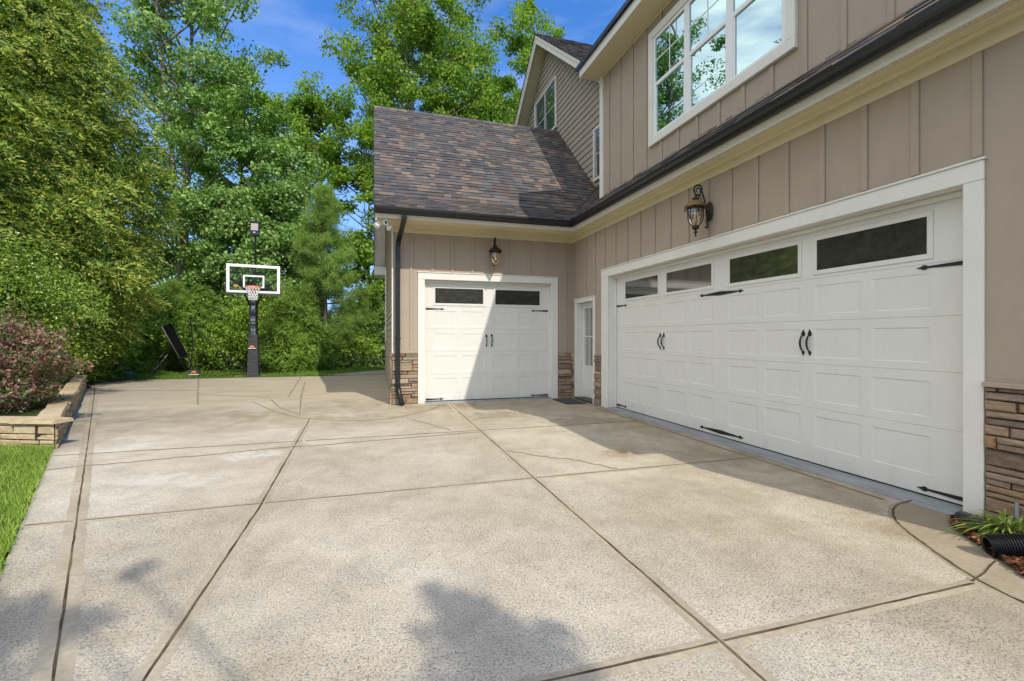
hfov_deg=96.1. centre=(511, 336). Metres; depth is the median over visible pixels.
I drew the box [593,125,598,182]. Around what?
window
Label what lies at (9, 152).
cedar tree
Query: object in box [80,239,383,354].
woods
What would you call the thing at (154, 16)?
poplar tree
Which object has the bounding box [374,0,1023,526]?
house
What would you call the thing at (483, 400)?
wing threshold
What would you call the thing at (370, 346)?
bush
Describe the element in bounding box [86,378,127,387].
pine straw
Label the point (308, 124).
maple tree
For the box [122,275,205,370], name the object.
bush
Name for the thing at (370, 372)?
path
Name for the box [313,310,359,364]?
bush
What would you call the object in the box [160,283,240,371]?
juniper
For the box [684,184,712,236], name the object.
wall lamp
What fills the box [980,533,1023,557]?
corrugated pipe
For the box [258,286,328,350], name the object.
bush
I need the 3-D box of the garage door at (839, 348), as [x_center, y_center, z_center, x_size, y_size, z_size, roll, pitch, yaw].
[2.732,0.053,6.106,0.070,2.546,5.520,0,0,-17]
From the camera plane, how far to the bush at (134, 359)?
16.55 m
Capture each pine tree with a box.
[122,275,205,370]
[263,183,384,366]
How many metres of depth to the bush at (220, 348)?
17.44 m
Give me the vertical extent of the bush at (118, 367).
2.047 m
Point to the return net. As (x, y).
(193, 372)
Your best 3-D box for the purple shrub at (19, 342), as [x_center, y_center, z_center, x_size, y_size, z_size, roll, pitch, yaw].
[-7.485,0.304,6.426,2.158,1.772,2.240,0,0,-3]
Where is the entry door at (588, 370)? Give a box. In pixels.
[584,304,592,398]
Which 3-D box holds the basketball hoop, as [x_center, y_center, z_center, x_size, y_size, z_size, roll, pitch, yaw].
[-8.350,-0.492,14.977,1.407,3.665,1.346,0,0,13]
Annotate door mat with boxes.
[553,398,585,403]
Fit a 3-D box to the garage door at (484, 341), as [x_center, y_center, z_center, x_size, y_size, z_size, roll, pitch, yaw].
[-0.473,0.053,9.783,2.790,2.546,0.071,0,0,-17]
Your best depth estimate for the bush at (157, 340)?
17.20 m
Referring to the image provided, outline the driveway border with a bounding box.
[895,503,1023,600]
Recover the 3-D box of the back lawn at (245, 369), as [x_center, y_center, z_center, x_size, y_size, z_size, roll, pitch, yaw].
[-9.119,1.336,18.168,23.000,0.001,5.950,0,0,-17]
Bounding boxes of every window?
[534,75,556,129]
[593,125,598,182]
[648,0,797,147]
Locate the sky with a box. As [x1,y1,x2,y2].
[40,0,625,320]
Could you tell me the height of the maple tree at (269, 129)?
16.399 m
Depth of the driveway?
2.81 m
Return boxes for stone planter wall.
[0,375,87,447]
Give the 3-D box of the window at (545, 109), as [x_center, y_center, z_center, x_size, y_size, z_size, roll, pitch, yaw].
[1.078,-7.260,15.074,0.045,1.600,1.950,0,0,-17]
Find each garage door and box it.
[426,282,547,401]
[617,196,962,506]
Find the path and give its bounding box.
[320,370,384,374]
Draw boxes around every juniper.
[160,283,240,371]
[258,284,336,373]
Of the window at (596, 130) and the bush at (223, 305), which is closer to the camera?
the window at (596, 130)
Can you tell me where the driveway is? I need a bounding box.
[0,375,1023,680]
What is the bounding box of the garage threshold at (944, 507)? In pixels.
[602,407,962,514]
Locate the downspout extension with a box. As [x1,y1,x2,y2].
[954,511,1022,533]
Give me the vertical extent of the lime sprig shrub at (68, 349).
1.488 m
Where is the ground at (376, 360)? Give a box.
[2,351,384,568]
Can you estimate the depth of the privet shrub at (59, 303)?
9.49 m
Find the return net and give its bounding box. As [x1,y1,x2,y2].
[186,300,299,377]
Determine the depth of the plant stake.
3.11 m
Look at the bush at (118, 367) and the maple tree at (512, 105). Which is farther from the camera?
the maple tree at (512, 105)
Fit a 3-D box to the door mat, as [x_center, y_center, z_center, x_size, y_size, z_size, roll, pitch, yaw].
[1.181,1.329,9.545,0.440,0.014,0.760,0,0,-17]
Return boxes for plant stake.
[1015,502,1018,528]
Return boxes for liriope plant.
[944,508,1023,549]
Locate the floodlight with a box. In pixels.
[249,221,260,285]
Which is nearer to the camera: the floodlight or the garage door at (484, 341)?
the garage door at (484, 341)
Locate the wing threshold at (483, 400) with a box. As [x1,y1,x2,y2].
[424,397,553,403]
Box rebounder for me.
[150,323,193,373]
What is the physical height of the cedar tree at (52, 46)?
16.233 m
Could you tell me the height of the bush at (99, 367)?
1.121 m
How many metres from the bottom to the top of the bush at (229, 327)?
3.161 m
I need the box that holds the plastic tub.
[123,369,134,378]
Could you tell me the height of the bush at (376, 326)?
3.457 m
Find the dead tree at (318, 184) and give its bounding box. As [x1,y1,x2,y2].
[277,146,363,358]
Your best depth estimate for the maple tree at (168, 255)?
22.40 m
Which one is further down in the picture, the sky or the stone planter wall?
the stone planter wall
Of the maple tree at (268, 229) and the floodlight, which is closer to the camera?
the floodlight
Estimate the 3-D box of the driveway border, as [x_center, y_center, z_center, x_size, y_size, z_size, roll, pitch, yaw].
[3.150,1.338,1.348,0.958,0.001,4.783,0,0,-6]
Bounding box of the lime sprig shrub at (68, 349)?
[24,317,91,385]
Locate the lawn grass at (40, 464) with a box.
[0,442,55,573]
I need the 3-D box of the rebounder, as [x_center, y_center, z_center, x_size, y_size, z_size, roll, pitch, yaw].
[-12.186,0.418,16.286,1.333,1.857,1.177,0,0,-17]
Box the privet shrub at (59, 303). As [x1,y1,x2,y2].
[0,231,117,388]
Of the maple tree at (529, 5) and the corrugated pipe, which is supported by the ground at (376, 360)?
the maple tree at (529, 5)
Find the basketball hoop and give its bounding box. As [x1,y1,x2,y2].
[225,263,280,376]
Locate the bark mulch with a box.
[947,510,1023,574]
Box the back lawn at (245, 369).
[111,365,384,379]
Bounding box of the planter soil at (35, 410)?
[0,377,72,415]
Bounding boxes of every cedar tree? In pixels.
[0,0,190,383]
[0,21,108,329]
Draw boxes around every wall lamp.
[489,237,501,269]
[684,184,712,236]
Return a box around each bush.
[70,349,115,376]
[81,332,126,371]
[90,333,157,373]
[98,297,171,370]
[116,309,207,371]
[178,285,268,369]
[185,326,248,371]
[202,295,283,371]
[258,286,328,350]
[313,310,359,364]
[325,329,384,367]
[338,300,384,365]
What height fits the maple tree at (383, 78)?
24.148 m
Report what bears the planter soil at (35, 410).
in the stone planter wall
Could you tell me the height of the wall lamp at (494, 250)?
0.687 m
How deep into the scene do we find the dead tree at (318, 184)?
24.53 m
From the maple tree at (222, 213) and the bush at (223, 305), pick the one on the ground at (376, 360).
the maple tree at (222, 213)
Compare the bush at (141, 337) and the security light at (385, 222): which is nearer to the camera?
the security light at (385, 222)
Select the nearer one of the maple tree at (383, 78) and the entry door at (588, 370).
the entry door at (588, 370)
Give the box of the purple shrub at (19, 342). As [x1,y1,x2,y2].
[0,298,93,413]
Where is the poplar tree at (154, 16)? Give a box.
[85,0,290,364]
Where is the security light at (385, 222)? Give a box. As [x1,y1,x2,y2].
[373,218,392,230]
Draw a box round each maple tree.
[72,150,202,365]
[147,68,328,316]
[155,51,319,359]
[181,168,350,341]
[285,70,366,353]
[314,116,384,364]
[315,0,541,189]
[428,37,519,123]
[504,0,566,109]
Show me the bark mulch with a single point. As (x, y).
(1016, 562)
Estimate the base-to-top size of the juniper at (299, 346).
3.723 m
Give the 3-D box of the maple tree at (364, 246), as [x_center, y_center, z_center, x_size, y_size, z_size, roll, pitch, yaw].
[-7.097,-4.648,22.009,4.607,11.992,4.155,0,0,-17]
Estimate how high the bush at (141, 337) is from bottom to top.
3.501 m
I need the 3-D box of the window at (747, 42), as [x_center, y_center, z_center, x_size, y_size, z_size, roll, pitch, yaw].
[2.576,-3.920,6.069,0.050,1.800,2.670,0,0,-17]
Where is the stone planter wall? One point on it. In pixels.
(49, 423)
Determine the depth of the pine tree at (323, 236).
18.65 m
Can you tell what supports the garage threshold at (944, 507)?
on the driveway

